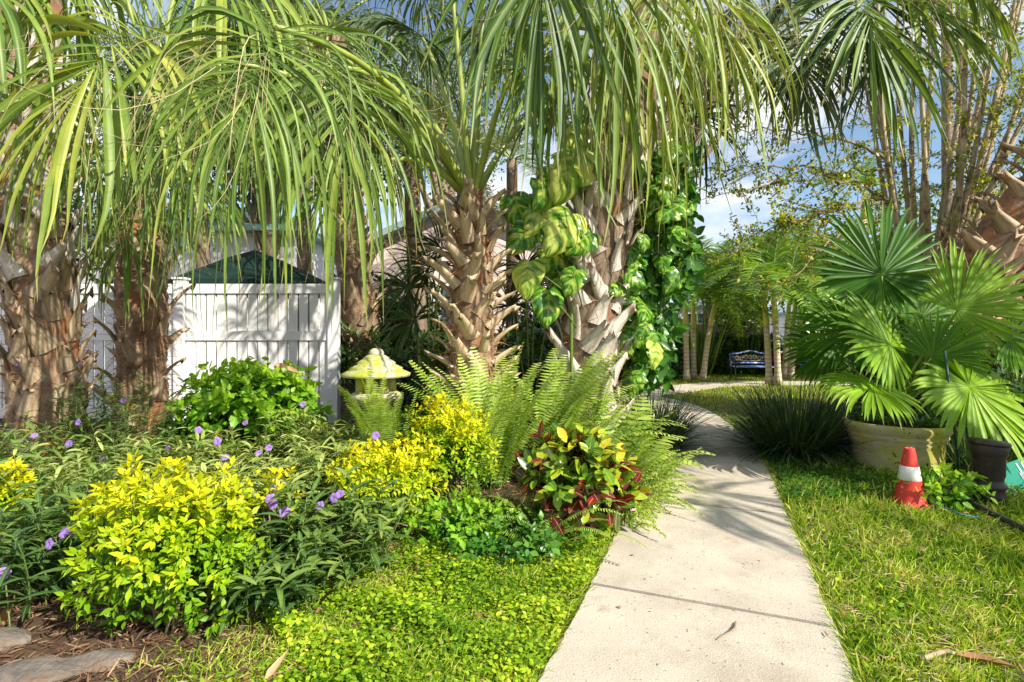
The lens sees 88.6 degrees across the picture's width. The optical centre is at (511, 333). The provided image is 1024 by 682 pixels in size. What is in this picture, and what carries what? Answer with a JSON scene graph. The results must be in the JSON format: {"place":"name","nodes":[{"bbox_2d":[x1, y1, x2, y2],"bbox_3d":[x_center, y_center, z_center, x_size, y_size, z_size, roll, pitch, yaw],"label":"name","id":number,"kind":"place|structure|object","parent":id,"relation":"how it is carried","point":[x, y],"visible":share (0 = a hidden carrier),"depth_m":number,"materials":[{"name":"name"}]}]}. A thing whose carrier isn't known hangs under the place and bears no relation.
{"place":"outdoors","nodes":[
{"label":"outdoors","id":0,"kind":"place"},
{"bbox_2d":[75,209,343,384],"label":"house","id":1,"kind":"structure","parent":0,"point":[318,267],"depth_m":14.20,"materials":[{"name":"white paint"}]},
{"bbox_2d":[0,350,1022,681],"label":"ground","id":2,"kind":"structure","parent":0,"point":[48,636],"depth_m":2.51,"materials":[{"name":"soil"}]},
{"bbox_2d":[0,627,31,654],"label":"rock","id":3,"kind":"object","parent":2,"relation":"on","point":[12,636],"visible":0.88,"depth_m":2.33,"materials":[{"name":"grey stone"}]},
{"bbox_2d":[0,456,37,537],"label":"golden shrub","id":4,"kind":"object","parent":2,"relation":"on","point":[26,477],"visible":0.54,"depth_m":3.32,"materials":[{"name":"yellow plant"}]},
{"bbox_2d":[0,656,89,681],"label":"rock","id":5,"kind":"object","parent":2,"relation":"on","point":[45,669],"visible":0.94,"depth_m":2.11,"materials":[{"name":"grey stone"}]},
{"bbox_2d":[0,419,123,496],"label":"purple flower plant","id":6,"kind":"object","parent":2,"relation":"on","point":[13,439],"visible":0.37,"depth_m":4.29,"materials":[{"name":"green plant"}]},
{"bbox_2d":[0,80,156,306],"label":"tree","id":7,"kind":"object","parent":2,"relation":"on","point":[75,205],"visible":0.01,"depth_m":11.26,"materials":[{"name":"green plant"}]},
{"bbox_2d":[0,461,165,626],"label":"purple flower plant","id":8,"kind":"object","parent":2,"relation":"on","point":[17,544],"visible":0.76,"depth_m":2.68,"materials":[{"name":"green plant"}]},
{"bbox_2d":[0,449,196,570],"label":"purple flower plant","id":9,"kind":"object","parent":2,"relation":"on","point":[93,475],"visible":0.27,"depth_m":3.30,"materials":[{"name":"green plant"}]},
{"bbox_2d":[68,648,135,673],"bbox_3d":[-1.751,1.383,2.220,0.312,0.071,0.141,0,0,0],"label":"rock","id":10,"kind":"object","parent":2,"relation":"on","point":[111,655],"visible":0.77,"depth_m":2.20,"materials":[{"name":"grey stone"}]},
{"bbox_2d":[14,362,191,476],"bbox_3d":[-3.991,0.837,5.135,1.599,1.128,1.132,0,0,-27],"label":"purple flower plant","id":11,"kind":"object","parent":2,"relation":"on","point":[80,427],"visible":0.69,"depth_m":5.13,"materials":[{"name":"green plant"}]},
{"bbox_2d":[14,427,220,508],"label":"purple flower plant","id":12,"kind":"object","parent":2,"relation":"on","point":[153,453],"visible":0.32,"depth_m":3.99,"materials":[{"name":"green plant"}]},
{"bbox_2d":[0,4,279,443],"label":"palm tree","id":13,"kind":"object","parent":2,"relation":"on","point":[142,343],"visible":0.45,"depth_m":6.74,"materials":[{"name":"green plant"}]},
{"bbox_2d":[0,0,323,475],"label":"palm tree","id":14,"kind":"object","parent":2,"relation":"on","point":[41,277],"visible":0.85,"depth_m":4.25,"materials":[{"name":"green plant"}]},
{"bbox_2d":[53,448,273,639],"bbox_3d":[-1.622,1.004,2.507,0.858,0.907,0.818,0,0,-38],"label":"golden shrub","id":15,"kind":"object","parent":2,"relation":"on","point":[171,545],"visible":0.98,"depth_m":2.36,"materials":[{"name":"yellow plant"}]},
{"bbox_2d":[71,17,258,370],"bbox_3d":[-7.873,-3.327,12.505,4.814,9.485,4.449,0,0,0],"label":"feather palm","id":16,"kind":"object","parent":2,"relation":"on","point":[207,260],"visible":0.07,"depth_m":12.36,"materials":[{"name":"green plant"}]},
{"bbox_2d":[0,277,341,422],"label":"fence","id":17,"kind":"object","parent":2,"relation":"on","point":[191,346],"visible":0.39,"depth_m":8.29,"materials":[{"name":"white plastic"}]},
{"bbox_2d":[150,411,199,457],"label":"shrub","id":18,"kind":"object","parent":2,"relation":"on","point":[167,423],"visible":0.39,"depth_m":5.13,"materials":[{"name":"green plant"}]},
{"bbox_2d":[110,420,294,482],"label":"purple flower plant","id":19,"kind":"object","parent":2,"relation":"on","point":[217,451],"visible":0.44,"depth_m":4.60,"materials":[{"name":"green plant"}]},
{"bbox_2d":[119,437,355,538],"bbox_3d":[-1.790,1.054,3.565,1.423,0.696,1.075,0,0,14],"label":"purple flower plant","id":20,"kind":"object","parent":2,"relation":"on","point":[217,441],"visible":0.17,"depth_m":3.60,"materials":[{"name":"green plant"}]},
{"bbox_2d":[167,248,325,298],"bbox_3d":[-4.850,-0.110,9.900,2.883,3.020,2.883,0,0,0],"label":"patio umbrella","id":21,"kind":"object","parent":2,"relation":"on","point":[250,274],"visible":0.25,"depth_m":8.96,"materials":[{"name":"green fabric"}]},
{"bbox_2d":[162,355,332,464],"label":"leafy shrub","id":22,"kind":"object","parent":2,"relation":"on","point":[238,394],"visible":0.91,"depth_m":5.29,"materials":[{"name":"green plant"}]},
{"bbox_2d":[191,526,345,635],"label":"purple flower plant","id":23,"kind":"object","parent":2,"relation":"on","point":[272,591],"visible":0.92,"depth_m":2.53,"materials":[{"name":"green plant"}]},
{"bbox_2d":[70,0,470,367],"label":"tree","id":24,"kind":"object","parent":2,"relation":"on","point":[257,235],"visible":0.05,"depth_m":13.83,"materials":[{"name":"green plant"}]},
{"bbox_2d":[241,466,304,572],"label":"golden shrub","id":25,"kind":"object","parent":2,"relation":"on","point":[267,488],"visible":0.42,"depth_m":2.96,"materials":[{"name":"yellow plant"}]},
{"bbox_2d":[153,464,399,592],"bbox_3d":[-1.338,1.111,2.989,1.448,0.581,0.798,0,0,0],"label":"purple flower plant","id":26,"kind":"object","parent":2,"relation":"on","point":[303,517],"visible":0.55,"depth_m":2.90,"materials":[{"name":"green plant"}]},
{"bbox_2d":[163,0,395,379],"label":"feather palm","id":27,"kind":"object","parent":2,"relation":"on","point":[304,258],"visible":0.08,"depth_m":11.37,"materials":[{"name":"green plant"}]},
{"bbox_2d":[230,402,352,478],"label":"purple flower plant","id":28,"kind":"object","parent":2,"relation":"on","point":[301,429],"visible":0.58,"depth_m":5.00,"materials":[{"name":"green plant"}]},
{"bbox_2d":[116,0,471,417],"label":"palm tree","id":29,"kind":"object","parent":2,"relation":"on","point":[352,305],"visible":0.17,"depth_m":8.85,"materials":[{"name":"green plant"}]},
{"bbox_2d":[219,431,394,535],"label":"purple flower plant","id":30,"kind":"object","parent":2,"relation":"on","point":[316,465],"visible":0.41,"depth_m":3.90,"materials":[{"name":"green plant"}]},
{"bbox_2d":[5,0,622,419],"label":"palm tree","id":31,"kind":"object","parent":2,"relation":"on","point":[473,286],"visible":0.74,"depth_m":3.82,"materials":[{"name":"green plant"}]},
{"bbox_2d":[315,417,405,465],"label":"purple flower plant","id":32,"kind":"object","parent":2,"relation":"on","point":[353,434],"visible":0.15,"depth_m":4.90,"materials":[{"name":"green plant"}]},
{"bbox_2d":[319,319,402,404],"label":"leafy shrub","id":33,"kind":"object","parent":2,"relation":"on","point":[343,349],"visible":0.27,"depth_m":8.70,"materials":[{"name":"green plant"}]},
{"bbox_2d":[295,489,427,602],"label":"purple flower plant","id":34,"kind":"object","parent":2,"relation":"on","point":[344,551],"visible":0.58,"depth_m":2.94,"materials":[{"name":"green plant"}]},
{"bbox_2d":[109,484,614,681],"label":"grass","id":35,"kind":"structure","parent":2,"relation":"on","point":[274,648],"depth_m":2.39,"materials":[{"name":"green plant"}]},
{"bbox_2d":[336,369,403,450],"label":"fern","id":36,"kind":"object","parent":2,"relation":"on","point":[369,387],"visible":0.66,"depth_m":4.68,"materials":[{"name":"green plant"}]},
{"bbox_2d":[341,348,410,416],"bbox_3d":[-1.371,0.771,5.300,0.681,1.258,0.674,0,0,0],"label":"stone lantern","id":37,"kind":"object","parent":2,"relation":"on","point":[378,362],"visible":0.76,"depth_m":5.15,"materials":[{"name":"stone"}]},
{"bbox_2d":[321,436,447,528],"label":"golden shrub","id":38,"kind":"object","parent":2,"relation":"on","point":[381,462],"visible":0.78,"depth_m":3.62,"materials":[{"name":"yellow plant"}]},
{"bbox_2d":[346,390,424,479],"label":"fern","id":39,"kind":"object","parent":2,"relation":"on","point":[387,429],"visible":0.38,"depth_m":4.62,"materials":[{"name":"green plant"}]},
{"bbox_2d":[346,334,450,418],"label":"leafy shrub","id":40,"kind":"object","parent":2,"relation":"on","point":[406,357],"visible":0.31,"depth_m":7.72,"materials":[{"name":"green plant"}]},
{"bbox_2d":[354,201,452,411],"bbox_3d":[-1.088,-0.138,6.401,1.692,2.882,1.018,0,0,0],"label":"palmetto","id":41,"kind":"object","parent":2,"relation":"on","point":[410,301],"visible":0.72,"depth_m":6.44,"materials":[{"name":"green plant"}]},
{"bbox_2d":[304,63,504,406],"bbox_3d":[-2.018,-1.876,9.488,3.815,6.575,3.841,0,0,0],"label":"feather palm","id":42,"kind":"object","parent":2,"relation":"on","point":[409,222],"visible":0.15,"depth_m":9.38,"materials":[{"name":"green plant"}]},
{"bbox_2d":[358,402,452,471],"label":"shrub","id":43,"kind":"object","parent":2,"relation":"on","point":[402,419],"visible":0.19,"depth_m":5.04,"materials":[{"name":"green plant"}]},
{"bbox_2d":[200,510,614,681],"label":"ground cover","id":44,"kind":"object","parent":2,"relation":"on","point":[397,598],"visible":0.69,"depth_m":2.48,"materials":[{"name":"green plant"}]},
{"bbox_2d":[470,490,647,548],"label":"fern","id":45,"kind":"object","parent":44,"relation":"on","point":[569,519],"visible":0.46,"depth_m":3.33,"materials":[{"name":"green plant"}]},
{"bbox_2d":[371,268,450,347],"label":"leafy shrub","id":46,"kind":"object","parent":2,"relation":"on","point":[432,324],"visible":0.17,"depth_m":10.41,"materials":[{"name":"green plant"}]},
{"bbox_2d":[316,11,555,208],"bbox_3d":[-1.650,-3.361,13.567,6.855,9.531,3.929,0,0,0],"label":"tree","id":47,"kind":"object","parent":2,"relation":"on","point":[444,124],"visible":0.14,"depth_m":13.35,"materials":[{"name":"green plant"}]},
{"bbox_2d":[395,392,502,505],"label":"golden shrub","id":48,"kind":"object","parent":2,"relation":"on","point":[458,443],"visible":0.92,"depth_m":4.23,"materials":[{"name":"yellow plant"}]},
{"bbox_2d":[381,485,520,558],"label":"shrub","id":49,"kind":"object","parent":2,"relation":"on","point":[436,510],"visible":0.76,"depth_m":3.42,"materials":[{"name":"green plant"}]},
{"bbox_2d":[368,196,561,339],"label":"house","id":50,"kind":"structure","parent":2,"relation":"on","point":[428,225],"depth_m":12.60,"materials":[{"name":"beige paint"}]},
{"bbox_2d":[411,366,529,494],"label":"fern","id":51,"kind":"object","parent":2,"relation":"on","point":[491,423],"visible":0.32,"depth_m":4.62,"materials":[{"name":"green plant"}]},
{"bbox_2d":[380,324,560,411],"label":"hedge","id":52,"kind":"object","parent":2,"relation":"on","point":[538,335],"visible":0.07,"depth_m":9.15,"materials":[{"name":"green plant"}]},
{"bbox_2d":[397,342,567,491],"bbox_3d":[-0.209,0.739,4.964,1.487,1.328,1.324,0,0,-37],"label":"fern","id":53,"kind":"object","parent":2,"relation":"on","point":[510,443],"visible":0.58,"depth_m":4.88,"materials":[{"name":"green plant"}]},
{"bbox_2d":[425,115,573,355],"bbox_3d":[-0.132,-1.753,10.007,2.804,6.306,3.346,0,0,-29],"label":"feather palm","id":54,"kind":"object","parent":2,"relation":"on","point":[511,187],"visible":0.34,"depth_m":9.90,"materials":[{"name":"green plant"}]},
{"bbox_2d":[436,496,591,573],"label":"shrub","id":55,"kind":"object","parent":2,"relation":"on","point":[523,529],"visible":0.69,"depth_m":3.22,"materials":[{"name":"green plant"}]},
{"bbox_2d":[493,239,560,428],"bbox_3d":[0.277,-0.122,7.030,1.726,2.847,0.928,0,0,0],"label":"palmetto","id":56,"kind":"object","parent":2,"relation":"on","point":[513,300],"visible":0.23,"depth_m":7.12,"materials":[{"name":"green plant"}]},
{"bbox_2d":[496,328,559,425],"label":"leafy shrub","id":57,"kind":"object","parent":2,"relation":"on","point":[535,359],"visible":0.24,"depth_m":7.41,"materials":[{"name":"green plant"}]},
{"bbox_2d":[497,295,560,398],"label":"leafy shrub","id":58,"kind":"object","parent":2,"relation":"on","point":[523,323],"visible":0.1,"depth_m":10.31,"materials":[{"name":"green plant"}]},
{"bbox_2d":[511,416,643,540],"bbox_3d":[0.456,1.028,3.699,0.934,0.867,0.916,0,0,0],"label":"croton","id":59,"kind":"object","parent":2,"relation":"on","point":[569,473],"visible":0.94,"depth_m":3.50,"materials":[{"name":"green plant"}]},
{"bbox_2d":[514,361,663,441],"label":"fern","id":60,"kind":"object","parent":2,"relation":"on","point":[606,397],"visible":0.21,"depth_m":4.97,"materials":[{"name":"green plant"}]},
{"bbox_2d":[528,348,687,468],"bbox_3d":[0.867,0.777,4.956,1.493,1.254,1.331,0,0,23],"label":"fern","id":61,"kind":"object","parent":2,"relation":"on","point":[573,404],"visible":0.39,"depth_m":4.89,"materials":[{"name":"green plant"}]},
{"bbox_2d":[207,462,1023,681],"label":"leaf litter","id":62,"kind":"object","parent":2,"relation":"on","point":[530,617],"visible":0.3,"depth_m":2.58,"materials":[{"name":"plant"}]},
{"bbox_2d":[598,474,651,531],"bbox_3d":[0.725,1.161,3.736,0.522,0.506,0.448,0,0,0],"label":"croton","id":63,"kind":"object","parent":2,"relation":"on","point":[638,492],"visible":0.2,"depth_m":3.66,"materials":[{"name":"green plant"}]},
{"bbox_2d":[607,478,677,537],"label":"foxtail fern","id":64,"kind":"object","parent":2,"relation":"on","point":[635,514],"visible":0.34,"depth_m":3.80,"materials":[{"name":"green plant"}]},
{"bbox_2d":[420,0,870,439],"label":"palm tree","id":65,"kind":"object","parent":2,"relation":"on","point":[641,46],"visible":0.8,"depth_m":4.79,"materials":[{"name":"green plant"}]},
{"bbox_2d":[499,120,714,415],"bbox_3d":[1.222,-0.546,6.158,2.843,3.896,1.531,0,0,-18],"label":"climbing vine","id":66,"kind":"object","parent":65,"relation":"attached to","point":[535,216],"visible":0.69,"depth_m":5.65,"materials":[{"name":"green plant"}]},
{"bbox_2d":[589,397,714,485],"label":"fern","id":67,"kind":"object","parent":2,"relation":"on","point":[631,440],"visible":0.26,"depth_m":4.76,"materials":[{"name":"green plant"}]},
{"bbox_2d":[623,435,701,495],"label":"fern","id":68,"kind":"object","parent":2,"relation":"on","point":[643,458],"visible":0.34,"depth_m":4.34,"materials":[{"name":"green plant"}]},
{"bbox_2d":[632,447,703,530],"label":"foxtail fern","id":69,"kind":"object","parent":2,"relation":"on","point":[655,501],"visible":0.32,"depth_m":4.10,"materials":[{"name":"green plant"}]},
{"bbox_2d":[623,381,737,467],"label":"grass clump","id":70,"kind":"object","parent":2,"relation":"on","point":[677,430],"visible":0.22,"depth_m":5.96,"materials":[{"name":"green plant"}]},
{"bbox_2d":[531,437,865,681],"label":"grass","id":71,"kind":"structure","parent":2,"relation":"on","point":[810,565],"depth_m":2.71,"materials":[{"name":"green plant"}]},
{"bbox_2d":[663,235,743,380],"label":"feather palm","id":72,"kind":"object","parent":2,"relation":"on","point":[686,373],"visible":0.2,"depth_m":15.52,"materials":[{"name":"green plant"}]},
{"bbox_2d":[678,307,728,376],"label":"strap plant","id":73,"kind":"object","parent":2,"relation":"on","point":[710,365],"visible":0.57,"depth_m":17.13,"materials":[{"name":"plant"}]},
{"bbox_2d":[686,237,749,380],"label":"feather palm","id":74,"kind":"object","parent":2,"relation":"on","point":[693,372],"visible":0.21,"depth_m":15.83,"materials":[{"name":"green plant"}]},
{"bbox_2d":[675,330,773,374],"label":"hedge","id":75,"kind":"object","parent":2,"relation":"on","point":[723,356],"visible":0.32,"depth_m":17.81,"materials":[{"name":"green plant"}]},
{"bbox_2d":[677,238,771,380],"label":"feather palm","id":76,"kind":"object","parent":2,"relation":"on","point":[749,301],"visible":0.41,"depth_m":15.53,"materials":[{"name":"green plant"}]},
{"bbox_2d":[697,274,771,346],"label":"tree","id":77,"kind":"object","parent":2,"relation":"on","point":[745,324],"visible":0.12,"depth_m":18.84,"materials":[{"name":"green plant"}]},
{"bbox_2d":[649,0,839,285],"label":"tree","id":78,"kind":"object","parent":2,"relation":"on","point":[700,132],"visible":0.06,"depth_m":13.57,"materials":[{"name":"green plant"}]},
{"bbox_2d":[729,350,773,380],"bbox_3d":[7.154,0.947,15.604,1.198,0.922,0.622,0,0,7],"label":"bench","id":79,"kind":"object","parent":2,"relation":"on","point":[736,362],"visible":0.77,"depth_m":15.79,"materials":[{"name":"metal"}]},
{"bbox_2d":[703,231,829,385],"bbox_3d":[6.699,-0.771,14.177,3.319,4.352,3.325,0,0,0],"label":"feather palm","id":80,"kind":"object","parent":2,"relation":"on","point":[801,300],"visible":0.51,"depth_m":14.20,"materials":[{"name":"green plant"}]},
{"bbox_2d":[705,219,840,385],"bbox_3d":[6.938,-0.913,14.068,3.262,4.635,3.190,0,0,0],"label":"feather palm","id":81,"kind":"object","parent":2,"relation":"on","point":[769,265],"visible":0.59,"depth_m":14.03,"materials":[{"name":"green plant"}]},
{"bbox_2d":[735,210,840,372],"bbox_3d":[10.319,-1.626,18.879,4.373,6.062,3.840,0,0,37],"label":"feather palm","id":82,"kind":"object","parent":2,"relation":"on","point":[797,236],"visible":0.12,"depth_m":19.16,"materials":[{"name":"green plant"}]},
{"bbox_2d":[736,242,843,379],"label":"feather palm","id":83,"kind":"object","parent":2,"relation":"on","point":[784,371],"visible":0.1,"depth_m":16.16,"materials":[{"name":"green plant"}]},
{"bbox_2d":[741,235,847,379],"bbox_3d":[8.985,-0.854,16.039,3.569,4.539,3.143,0,0,39],"label":"feather palm","id":84,"kind":"object","parent":2,"relation":"on","point":[792,369],"visible":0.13,"depth_m":16.07,"materials":[{"name":"green plant"}]},
{"bbox_2d":[695,373,898,474],"bbox_3d":[3.261,0.935,6.014,2.459,1.065,2.494,0,0,0],"label":"grass clump","id":85,"kind":"object","parent":2,"relation":"on","point":[781,428],"visible":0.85,"depth_m":5.68,"materials":[{"name":"green plant"}]},
{"bbox_2d":[624,371,992,419],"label":"grass","id":86,"kind":"structure","parent":2,"relation":"on","point":[723,389],"depth_m":12.47,"materials":[{"name":"green plant"}]},
{"bbox_2d":[681,0,1023,419],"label":"palm tree","id":87,"kind":"object","parent":2,"relation":"on","point":[1001,225],"visible":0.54,"depth_m":5.50,"materials":[{"name":"green plant"}]},
{"bbox_2d":[694,0,1023,361],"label":"multi stem tree","id":88,"kind":"object","parent":2,"relation":"on","point":[979,178],"visible":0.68,"depth_m":8.12,"materials":[{"name":"green plant"}]},
{"bbox_2d":[810,156,918,229],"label":"feather palm","id":89,"kind":"object","parent":2,"relation":"on","point":[863,214],"visible":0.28,"depth_m":21.01,"materials":[{"name":"green plant"}]},
{"bbox_2d":[722,413,1023,681],"bbox_3d":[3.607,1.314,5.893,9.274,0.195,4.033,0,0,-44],"label":"grass","id":90,"kind":"structure","parent":2,"relation":"on","point":[819,504],"depth_m":3.00,"materials":[{"name":"green plant"}]},
{"bbox_2d":[956,651,1016,666],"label":"dry leaf","id":91,"kind":"object","parent":90,"relation":"on","point":[969,655],"visible":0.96,"depth_m":2.17,"materials":[{"name":"brown plant"}]},
{"bbox_2d":[765,444,1023,500],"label":"ground cover","id":92,"kind":"object","parent":2,"relation":"on","point":[808,467],"visible":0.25,"depth_m":4.81,"materials":[{"name":"green plant"}]},
{"bbox_2d":[843,415,952,472],"bbox_3d":[3.952,1.145,5.401,0.930,0.510,0.930,0,0,0],"label":"plant pot","id":93,"kind":"object","parent":2,"relation":"on","point":[930,452],"visible":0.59,"depth_m":5.09,"materials":[{"name":"ceramic"}]},
{"bbox_2d":[848,409,946,427],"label":"pot weeds","id":94,"kind":"object","parent":93,"relation":"in","point":[918,421],"visible":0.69,"depth_m":5.27,"materials":[{"name":"green plant"}]},
{"bbox_2d":[773,195,1023,463],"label":"fan palm","id":95,"kind":"object","parent":93,"relation":"in","point":[888,293],"visible":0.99,"depth_m":5.11,"materials":[{"name":"green plant"}]},
{"bbox_2d":[891,447,937,511],"bbox_3d":[3.196,1.157,4.220,0.260,0.485,0.260,0,0,0],"label":"traffic cone","id":96,"kind":"object","parent":2,"relation":"on","point":[908,470],"visible":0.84,"depth_m":4.17,"materials":[{"name":"plastic"}]},
{"bbox_2d":[846,344,1023,438],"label":"leafy shrub","id":97,"kind":"object","parent":2,"relation":"on","point":[1019,387],"visible":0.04,"depth_m":6.11,"materials":[{"name":"green plant"}]},
{"bbox_2d":[891,460,997,509],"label":"creeper","id":98,"kind":"object","parent":2,"relation":"on","point":[937,490],"visible":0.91,"depth_m":4.14,"materials":[{"name":"green plant"}]},
{"bbox_2d":[941,1,953,245],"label":"feather palm","id":99,"kind":"object","parent":2,"relation":"on","point":[948,127],"visible":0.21,"depth_m":14.91,"materials":[{"name":"brown plant"}]},
{"bbox_2d":[930,472,1023,531],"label":"hose","id":100,"kind":"object","parent":2,"relation":"on","point":[1010,522],"visible":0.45,"depth_m":3.87,"materials":[{"name":"black rubber"}]},
{"bbox_2d":[967,437,1011,507],"bbox_3d":[3.907,1.131,4.300,0.278,0.538,0.280,0,0,0],"label":"plant pot","id":101,"kind":"object","parent":2,"relation":"on","point":[989,458],"visible":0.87,"depth_m":4.21,"materials":[{"name":"black plastic"}]},
{"bbox_2d":[1005,457,1023,489],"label":"street sign","id":102,"kind":"object","parent":2,"relation":"on","point":[1015,472],"visible":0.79,"depth_m":4.58,"materials":[{"name":"green metal"}]},
{"bbox_2d":[65,0,1023,306],"label":"sky","id":103,"kind":"structure","parent":0,"point":[716,215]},
{"bbox_2d":[536,394,854,681],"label":"path","id":104,"kind":"structure","parent":0,"point":[690,602],"depth_m":2.72,"materials":[{"name":"concrete"}]},
{"bbox_2d":[638,381,875,395],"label":"cross path","id":105,"kind":"structure","parent":0,"point":[697,386],"depth_m":14.26,"materials":[{"name":"concrete"}]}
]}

